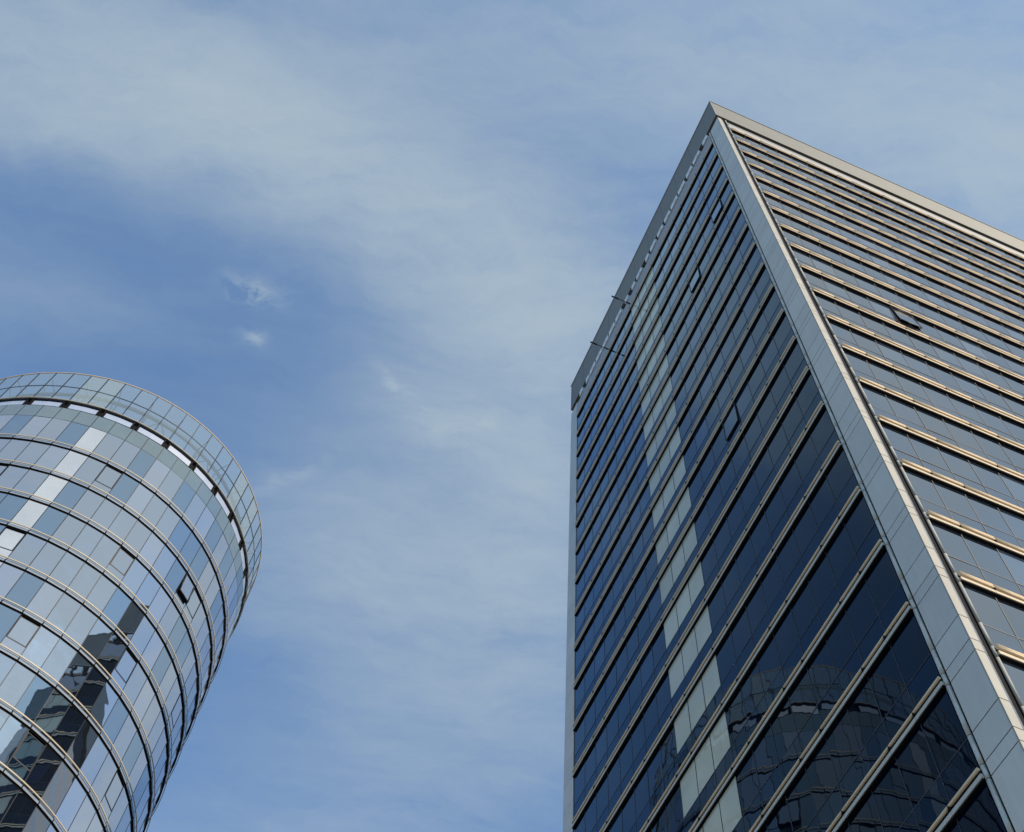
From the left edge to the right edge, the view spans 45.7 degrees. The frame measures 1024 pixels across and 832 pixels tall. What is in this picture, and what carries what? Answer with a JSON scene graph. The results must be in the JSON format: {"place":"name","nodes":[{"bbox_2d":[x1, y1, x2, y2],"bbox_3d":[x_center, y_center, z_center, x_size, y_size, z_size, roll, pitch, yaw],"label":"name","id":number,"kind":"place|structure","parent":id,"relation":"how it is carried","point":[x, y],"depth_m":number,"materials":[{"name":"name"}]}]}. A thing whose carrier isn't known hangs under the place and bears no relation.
{"place":"outdoors","nodes":[
{"label":"outdoors","id":0,"kind":"place"},
{"bbox_2d":[0,372,261,831],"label":"round tower","id":1,"kind":"structure","parent":0,"point":[128,573],"depth_m":87.26,"materials":[{"name":"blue glass"}]},
{"bbox_2d":[0,716,27,767],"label":"window","id":2,"kind":"structure","parent":1,"relation":"in","point":[12,732],"depth_m":71.28,"materials":[{"name":"glass"}]},
{"bbox_2d":[0,663,34,709],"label":"window","id":3,"kind":"structure","parent":1,"relation":"in","point":[19,678],"depth_m":74.12,"materials":[{"name":"glass"}]},
{"bbox_2d":[0,791,35,831],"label":"window","id":4,"kind":"structure","parent":1,"relation":"in","point":[15,819],"depth_m":68.68,"materials":[{"name":"black glass"}]},
{"bbox_2d":[0,617,38,656],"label":"window","id":5,"kind":"structure","parent":1,"relation":"in","point":[22,632],"depth_m":77.07,"materials":[{"name":"glass"}]},
{"bbox_2d":[4,572,43,609],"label":"window","id":6,"kind":"structure","parent":1,"relation":"in","point":[28,585],"depth_m":80.33,"materials":[{"name":"blue glass"}]},
{"bbox_2d":[5,732,44,783],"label":"window","id":7,"kind":"structure","parent":1,"relation":"in","point":[30,748],"depth_m":71.29,"materials":[{"name":"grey glass"}]},
{"bbox_2d":[7,534,45,567],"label":"window","id":8,"kind":"structure","parent":1,"relation":"in","point":[30,546],"depth_m":83.55,"materials":[{"name":"glass"}]},
{"bbox_2d":[14,676,52,723],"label":"window","id":9,"kind":"structure","parent":1,"relation":"in","point":[38,692],"depth_m":74.41,"materials":[{"name":"blue glass"}]},
{"bbox_2d":[20,626,58,669],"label":"window","id":10,"kind":"structure","parent":1,"relation":"in","point":[44,641],"depth_m":77.52,"materials":[{"name":"glass"}]},
{"bbox_2d":[23,745,60,799],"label":"window","id":11,"kind":"structure","parent":1,"relation":"in","point":[44,769],"depth_m":71.84,"materials":[{"name":"black glass"}]},
{"bbox_2d":[25,582,62,621],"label":"window","id":12,"kind":"structure","parent":1,"relation":"in","point":[46,598],"depth_m":80.63,"materials":[{"name":"blue glass"}]},
{"bbox_2d":[28,542,65,577],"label":"window","id":13,"kind":"structure","parent":1,"relation":"in","point":[50,555],"depth_m":83.78,"materials":[{"name":"grey glass"}]},
{"bbox_2d":[33,690,69,738],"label":"window","id":14,"kind":"structure","parent":1,"relation":"in","point":[56,706],"depth_m":74.84,"materials":[{"name":"grey glass"}]},
{"bbox_2d":[40,762,74,816],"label":"window","id":15,"kind":"structure","parent":1,"relation":"in","point":[62,780],"depth_m":72.33,"materials":[{"name":"grey glass"}]},
{"bbox_2d":[39,639,75,683],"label":"window","id":16,"kind":"structure","parent":1,"relation":"in","point":[61,656],"depth_m":77.88,"materials":[{"name":"glass"}]},
{"bbox_2d":[35,408,79,441],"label":"window","id":17,"kind":"structure","parent":1,"relation":"in","point":[55,427],"depth_m":98.23,"materials":[{"name":"grey glass"}]},
{"bbox_2d":[45,593,80,633],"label":"window","id":18,"kind":"structure","parent":1,"relation":"in","point":[64,611],"depth_m":80.94,"materials":[{"name":"glass"}]},
{"bbox_2d":[48,552,83,588],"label":"window","id":19,"kind":"structure","parent":1,"relation":"in","point":[69,566],"depth_m":84.08,"materials":[{"name":"blue glass"}]},
{"bbox_2d":[50,705,84,754],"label":"window","id":20,"kind":"structure","parent":1,"relation":"in","point":[70,724],"depth_m":75.30,"materials":[{"name":"black glass"}]},
{"bbox_2d":[54,778,85,831],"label":"window","id":21,"kind":"structure","parent":1,"relation":"in","point":[75,796],"depth_m":72.88,"materials":[{"name":"blue glass"}]},
{"bbox_2d":[57,653,91,698],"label":"window","id":22,"kind":"structure","parent":1,"relation":"in","point":[79,668],"depth_m":78.28,"materials":[{"name":"grey glass"}]},
{"bbox_2d":[54,411,97,446],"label":"window","id":23,"kind":"structure","parent":1,"relation":"in","point":[74,431],"depth_m":98.29,"materials":[{"name":"blue glass"}]},
{"bbox_2d":[63,606,97,647],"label":"window","id":24,"kind":"structure","parent":1,"relation":"in","point":[84,620],"depth_m":81.34,"materials":[{"name":"blue glass"}]},
{"bbox_2d":[65,720,97,771],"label":"window","id":25,"kind":"structure","parent":1,"relation":"in","point":[85,738],"depth_m":75.79,"materials":[{"name":"grey glass"}]},
{"bbox_2d":[67,563,100,600],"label":"window","id":26,"kind":"structure","parent":1,"relation":"in","point":[87,577],"depth_m":84.39,"materials":[{"name":"glass"}]},
{"bbox_2d":[74,668,105,714],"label":"window","id":27,"kind":"structure","parent":1,"relation":"in","point":[88,693],"depth_m":78.74,"materials":[{"name":"black glass"}]},
{"bbox_2d":[79,737,107,788],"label":"window","id":28,"kind":"structure","parent":1,"relation":"in","point":[98,753],"depth_m":76.32,"materials":[{"name":"blue glass"}]},
{"bbox_2d":[73,417,115,453],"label":"window","id":29,"kind":"structure","parent":1,"relation":"in","point":[92,437],"depth_m":98.43,"materials":[{"name":"white glass"}]},
{"bbox_2d":[80,619,112,661],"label":"window","id":30,"kind":"structure","parent":1,"relation":"in","point":[99,635],"depth_m":81.76,"materials":[{"name":"grey glass"}]},
{"bbox_2d":[85,575,116,613],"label":"window","id":31,"kind":"structure","parent":1,"relation":"in","point":[103,590],"depth_m":84.79,"materials":[{"name":"glass"}]},
{"bbox_2d":[88,683,117,729],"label":"window","id":32,"kind":"structure","parent":1,"relation":"in","point":[107,698],"depth_m":79.26,"materials":[{"name":"blue glass"}]},
{"bbox_2d":[96,633,125,676],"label":"window","id":33,"kind":"structure","parent":1,"relation":"in","point":[113,650],"depth_m":82.22,"materials":[{"name":"black glass"}]},
{"bbox_2d":[92,423,131,460],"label":"window","id":34,"kind":"structure","parent":1,"relation":"in","point":[110,444],"depth_m":98.62,"materials":[{"name":"glass"}]},
{"bbox_2d":[0,405,242,831],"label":"window","id":35,"kind":"structure","parent":1,"relation":"in","point":[12,475],"depth_m":91.12,"materials":[{"name":"blue glass"}]},
{"bbox_2d":[109,430,147,469],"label":"window","id":36,"kind":"structure","parent":1,"relation":"in","point":[127,452],"depth_m":98.84,"materials":[{"name":"glass"}]},
{"bbox_2d":[126,438,163,479],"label":"window","id":37,"kind":"structure","parent":1,"relation":"in","point":[143,461],"depth_m":99.13,"materials":[{"name":"blue glass"}]},
{"bbox_2d":[142,448,177,490],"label":"window","id":38,"kind":"structure","parent":1,"relation":"in","point":[158,471],"depth_m":99.49,"materials":[{"name":"blue glass"}]},
{"bbox_2d":[157,458,190,502],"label":"window","id":39,"kind":"structure","parent":1,"relation":"in","point":[172,482],"depth_m":99.86,"materials":[{"name":"blue glass"}]},
{"bbox_2d":[171,470,201,514],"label":"window","id":40,"kind":"structure","parent":1,"relation":"in","point":[192,482],"depth_m":100.31,"materials":[{"name":"blue glass"}]},
{"bbox_2d":[0,0,1023,831],"label":"sky","id":41,"kind":"structure","parent":0,"point":[378,250],"materials":[{"name":"blue"}]},
{"bbox_2d":[563,101,1023,831],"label":"office tower","id":42,"kind":"structure","parent":0,"point":[795,601],"depth_m":58.78,"materials":[{"name":"blue glass"}]},
{"bbox_2d":[647,746,663,817],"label":"window","id":43,"kind":"structure","parent":42,"relation":"in","point":[655,775],"depth_m":56.33,"materials":[{"name":"blue glass"}]},
{"bbox_2d":[660,724,677,790],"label":"window","id":44,"kind":"structure","parent":42,"relation":"in","point":[668,746],"depth_m":55.74,"materials":[{"name":"blue glass"}]},
{"bbox_2d":[674,702,692,771],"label":"window","id":45,"kind":"structure","parent":42,"relation":"in","point":[681,724],"depth_m":55.13,"materials":[{"name":"grey glass"}]},
{"bbox_2d":[680,761,700,831],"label":"window","id":46,"kind":"structure","parent":42,"relation":"in","point":[689,789],"depth_m":51.54,"materials":[{"name":"grey glass"}]},
{"bbox_2d":[682,628,699,688],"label":"window","id":47,"kind":"structure","parent":42,"relation":"in","point":[689,652],"depth_m":58.12,"materials":[{"name":"grey glass"}]},
{"bbox_2d":[688,679,706,745],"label":"window","id":48,"kind":"structure","parent":42,"relation":"in","point":[696,703],"depth_m":54.54,"materials":[{"name":"grey glass"}]},
{"bbox_2d":[695,605,713,665],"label":"window","id":49,"kind":"structure","parent":42,"relation":"in","point":[703,630],"depth_m":57.55,"materials":[{"name":"grey glass"}]},
{"bbox_2d":[695,737,716,810],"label":"window","id":50,"kind":"structure","parent":42,"relation":"in","point":[703,760],"depth_m":50.96,"materials":[{"name":"grey glass"}]},
{"bbox_2d":[702,655,722,725],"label":"window","id":51,"kind":"structure","parent":42,"relation":"in","point":[710,679],"depth_m":53.93,"materials":[{"name":"grey glass"}]},
{"bbox_2d":[708,583,727,642],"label":"window","id":52,"kind":"structure","parent":42,"relation":"in","point":[716,606],"depth_m":56.96,"materials":[{"name":"blue glass"}]},
{"bbox_2d":[710,712,732,786],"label":"window","id":53,"kind":"structure","parent":42,"relation":"in","point":[720,743],"depth_m":50.34,"materials":[{"name":"grey glass"}]},
{"bbox_2d":[716,632,737,698],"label":"window","id":54,"kind":"structure","parent":42,"relation":"in","point":[725,655],"depth_m":53.36,"materials":[{"name":"blue glass"}]},
{"bbox_2d":[719,777,743,831],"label":"window","id":55,"kind":"structure","parent":42,"relation":"in","point":[730,809],"depth_m":47.17,"materials":[{"name":"grey glass"}]},
{"bbox_2d":[722,560,742,619],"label":"window","id":56,"kind":"structure","parent":42,"relation":"in","point":[730,582],"depth_m":56.34,"materials":[{"name":"blue glass"}]},
{"bbox_2d":[725,687,749,760],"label":"window","id":57,"kind":"structure","parent":42,"relation":"in","point":[735,711],"depth_m":49.76,"materials":[{"name":"blue glass"}]},
{"bbox_2d":[731,608,753,672],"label":"window","id":58,"kind":"structure","parent":42,"relation":"in","point":[740,631],"depth_m":52.75,"materials":[{"name":"blue glass"}]},
{"bbox_2d":[736,536,757,596],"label":"window","id":59,"kind":"structure","parent":42,"relation":"in","point":[745,558],"depth_m":55.74,"materials":[{"name":"blue glass"}]},
{"bbox_2d":[736,751,762,831],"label":"window","id":60,"kind":"structure","parent":42,"relation":"in","point":[747,780],"depth_m":46.15,"materials":[{"name":"blue glass"}]},
{"bbox_2d":[741,661,766,735],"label":"window","id":61,"kind":"structure","parent":42,"relation":"in","point":[752,690],"depth_m":49.16,"materials":[{"name":"blue glass"}]},
{"bbox_2d":[746,582,769,646],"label":"window","id":62,"kind":"structure","parent":42,"relation":"in","point":[756,607],"depth_m":52.15,"materials":[{"name":"blue glass"}]},
{"bbox_2d":[750,511,772,569],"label":"window","id":63,"kind":"structure","parent":42,"relation":"in","point":[760,533],"depth_m":55.15,"materials":[{"name":"blue glass"}]},
{"bbox_2d":[753,724,781,807],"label":"window","id":64,"kind":"structure","parent":42,"relation":"in","point":[765,755],"depth_m":45.55,"materials":[{"name":"blue glass"}]},
{"bbox_2d":[757,636,784,708],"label":"window","id":65,"kind":"structure","parent":42,"relation":"in","point":[769,665],"depth_m":48.56,"materials":[{"name":"blue glass"}]},
{"bbox_2d":[761,557,786,625],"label":"window","id":66,"kind":"structure","parent":42,"relation":"in","point":[772,582],"depth_m":51.55,"materials":[{"name":"blue glass"}]},
{"bbox_2d":[764,486,789,547],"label":"window","id":67,"kind":"structure","parent":42,"relation":"in","point":[775,508],"depth_m":54.56,"materials":[{"name":"blue glass"}]},
{"bbox_2d":[767,423,790,474],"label":"window","id":68,"kind":"structure","parent":42,"relation":"in","point":[778,442],"depth_m":57.55,"materials":[{"name":"blue glass"}]},
{"bbox_2d":[771,697,801,780],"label":"window","id":69,"kind":"structure","parent":42,"relation":"in","point":[783,726],"depth_m":44.94,"materials":[{"name":"blue glass"}]},
{"bbox_2d":[774,609,802,681],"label":"window","id":70,"kind":"structure","parent":42,"relation":"in","point":[786,637],"depth_m":47.96,"materials":[{"name":"blue glass"}]},
{"bbox_2d":[777,531,803,598],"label":"window","id":71,"kind":"structure","parent":42,"relation":"in","point":[788,555],"depth_m":50.96,"materials":[{"name":"blue glass"}]},
{"bbox_2d":[779,461,804,519],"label":"window","id":72,"kind":"structure","parent":42,"relation":"in","point":[790,483],"depth_m":53.96,"materials":[{"name":"blue glass"}]},
{"bbox_2d":[782,398,805,449],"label":"window","id":73,"kind":"structure","parent":42,"relation":"in","point":[793,416],"depth_m":56.97,"materials":[{"name":"blue glass"}]},
{"bbox_2d":[574,131,1023,831],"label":"window","id":74,"kind":"structure","parent":42,"relation":"in","point":[1015,614],"depth_m":73.66,"materials":[{"name":"blue glass"}]},
{"bbox_2d":[786,769,819,831],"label":"window","id":75,"kind":"structure","parent":42,"relation":"in","point":[799,799],"depth_m":41.78,"materials":[{"name":"blue glass"}]},
{"bbox_2d":[789,669,821,752],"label":"window","id":76,"kind":"structure","parent":42,"relation":"in","point":[802,700],"depth_m":44.36,"materials":[{"name":"blue glass"}]},
{"bbox_2d":[791,581,820,653],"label":"window","id":77,"kind":"structure","parent":42,"relation":"in","point":[803,608],"depth_m":47.36,"materials":[{"name":"blue glass"}]},
{"bbox_2d":[793,503,821,571],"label":"window","id":78,"kind":"structure","parent":42,"relation":"in","point":[805,528],"depth_m":50.37,"materials":[{"name":"blue glass"}]},
{"bbox_2d":[795,434,821,491],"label":"window","id":79,"kind":"structure","parent":42,"relation":"in","point":[807,455],"depth_m":53.36,"materials":[{"name":"blue glass"}]},
{"bbox_2d":[796,372,822,423],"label":"window","id":80,"kind":"structure","parent":42,"relation":"in","point":[806,394],"depth_m":56.36,"materials":[{"name":"blue glass"}]},
{"bbox_2d":[809,476,838,539],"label":"window","id":81,"kind":"structure","parent":42,"relation":"in","point":[822,500],"depth_m":49.77,"materials":[{"name":"blue glass"}]},
{"bbox_2d":[807,640,841,723],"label":"window","id":82,"kind":"structure","parent":42,"relation":"in","point":[822,674],"depth_m":43.76,"materials":[{"name":"blue glass"}]},
{"bbox_2d":[808,553,840,625],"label":"window","id":83,"kind":"structure","parent":42,"relation":"in","point":[821,581],"depth_m":46.77,"materials":[{"name":"blue glass"}]},
{"bbox_2d":[806,739,843,831],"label":"window","id":84,"kind":"structure","parent":42,"relation":"in","point":[820,771],"depth_m":40.76,"materials":[{"name":"blue glass"}]},
{"bbox_2d":[810,407,839,465],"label":"window","id":85,"kind":"structure","parent":42,"relation":"in","point":[823,428],"depth_m":52.76,"materials":[{"name":"blue glass"}]},
{"bbox_2d":[826,524,859,596],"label":"window","id":86,"kind":"structure","parent":42,"relation":"in","point":[840,552],"depth_m":46.17,"materials":[{"name":"blue glass"}]},
{"bbox_2d":[826,448,859,511],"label":"window","id":87,"kind":"structure","parent":42,"relation":"in","point":[840,471],"depth_m":49.16,"materials":[{"name":"blue glass"}]},
{"bbox_2d":[826,610,862,692],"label":"window","id":88,"kind":"structure","parent":42,"relation":"in","point":[841,641],"depth_m":43.17,"materials":[{"name":"blue glass"}]},
{"bbox_2d":[826,709,865,804],"bbox_3d":[11.038,11.300,40.084,0.043,3.545,1.392,22,-65,-7],"label":"window","id":89,"kind":"structure","parent":42,"relation":"in","point":[842,744],"depth_m":40.17,"materials":[{"name":"blue glass"}]},
{"bbox_2d":[844,494,881,565],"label":"window","id":90,"kind":"structure","parent":42,"relation":"in","point":[859,522],"depth_m":45.57,"materials":[{"name":"blue glass"}]},
{"bbox_2d":[846,580,884,661],"bbox_3d":[12.362,7.226,42.470,0.039,3.545,1.392,22,-65,-7],"label":"window","id":91,"kind":"structure","parent":42,"relation":"in","point":[861,611],"depth_m":42.57,"materials":[{"name":"blue glass"}]},
{"bbox_2d":[849,791,883,831],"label":"window","id":92,"kind":"structure","parent":42,"relation":"in","point":[866,818],"depth_m":37.54,"materials":[{"name":"blue glass"}]},
{"bbox_2d":[847,677,889,773],"bbox_3d":[11.595,10.110,39.488,0.036,3.545,1.392,22,-65,-7],"label":"window","id":93,"kind":"structure","parent":42,"relation":"in","point":[863,710],"depth_m":39.56,"materials":[{"name":"blue glass"}]},
{"bbox_2d":[865,548,908,630],"bbox_3d":[12.917,6.036,41.874,0.040,3.545,1.392,22,-65,-7],"label":"window","id":94,"kind":"structure","parent":42,"relation":"in","point":[882,580],"depth_m":41.96,"materials":[{"name":"blue glass"}]},
{"bbox_2d":[869,646,913,740],"bbox_3d":[12.153,8.922,38.892,0.034,3.545,1.392,22,-65,-7],"label":"window","id":95,"kind":"structure","parent":42,"relation":"in","point":[886,680],"depth_m":38.97,"materials":[{"name":"blue glass"}]},
{"bbox_2d":[872,759,919,831],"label":"window","id":96,"kind":"structure","parent":42,"relation":"in","point":[890,794],"depth_m":36.37,"materials":[{"name":"blue glass"}]},
{"bbox_2d":[880,423,923,466],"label":"window","id":97,"kind":"structure","parent":42,"relation":"in","point":[898,440],"depth_m":48.48,"materials":[{"name":"grey glass"}]},
{"bbox_2d":[886,395,928,434],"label":"window","id":98,"kind":"structure","parent":42,"relation":"in","point":[903,410],"depth_m":52.26,"materials":[{"name":"grey glass"}]},
{"bbox_2d":[891,613,940,706],"bbox_3d":[12.711,7.733,38.296,0.039,3.545,1.392,22,-65,-7],"label":"window","id":99,"kind":"structure","parent":42,"relation":"in","point":[910,648],"depth_m":38.37,"materials":[{"name":"blue glass"}]},
{"bbox_2d":[896,724,948,831],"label":"window","id":100,"kind":"structure","parent":42,"relation":"in","point":[919,771],"depth_m":35.35,"materials":[{"name":"blue glass"}]},
{"bbox_2d":[903,468,951,518],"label":"window","id":101,"kind":"structure","parent":42,"relation":"in","point":[923,487],"depth_m":44.87,"materials":[{"name":"grey glass"}]},
{"bbox_2d":[908,435,955,480],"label":"window","id":102,"kind":"structure","parent":42,"relation":"in","point":[927,452],"depth_m":48.67,"materials":[{"name":"grey glass"}]},
{"bbox_2d":[921,689,979,800],"bbox_3d":[12.500,9.428,34.718,0.036,3.545,1.392,22,-65,-7],"label":"window","id":103,"kind":"structure","parent":42,"relation":"in","point":[944,732],"depth_m":34.76,"materials":[{"name":"blue glass"}]},
{"bbox_2d":[930,521,985,580],"bbox_3d":[15.105,4.674,41.100,1.210,3.545,0.037,22,-65,-7],"label":"window","id":104,"kind":"structure","parent":42,"relation":"in","point":[952,542],"depth_m":41.25,"materials":[{"name":"grey glass"}]},
{"bbox_2d":[932,480,986,533],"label":"window","id":105,"kind":"structure","parent":42,"relation":"in","point":[956,501],"depth_m":45.05,"materials":[{"name":"grey glass"}]},
{"bbox_2d":[938,448,987,493],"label":"window","id":106,"kind":"structure","parent":42,"relation":"in","point":[958,465],"depth_m":48.84,"materials":[{"name":"grey glass"}]},
{"bbox_2d":[957,783,1006,831],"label":"window","id":107,"kind":"structure","parent":42,"relation":"in","point":[982,814],"depth_m":32.13,"materials":[{"name":"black glass"}]},
{"bbox_2d":[962,584,1023,653],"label":"window","id":108,"kind":"structure","parent":42,"relation":"in","point":[986,606],"depth_m":37.66,"materials":[{"name":"grey glass"}]},
{"bbox_2d":[962,534,1023,596],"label":"window","id":109,"kind":"structure","parent":42,"relation":"in","point":[987,557],"depth_m":41.43,"materials":[{"name":"grey glass"}]},
{"bbox_2d":[965,494,1020,547],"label":"window","id":110,"kind":"structure","parent":42,"relation":"in","point":[988,514],"depth_m":45.22,"materials":[{"name":"grey glass"}]},
{"bbox_2d":[968,460,1019,506],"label":"window","id":111,"kind":"structure","parent":42,"relation":"in","point":[990,478],"depth_m":49.00,"materials":[{"name":"grey glass"}]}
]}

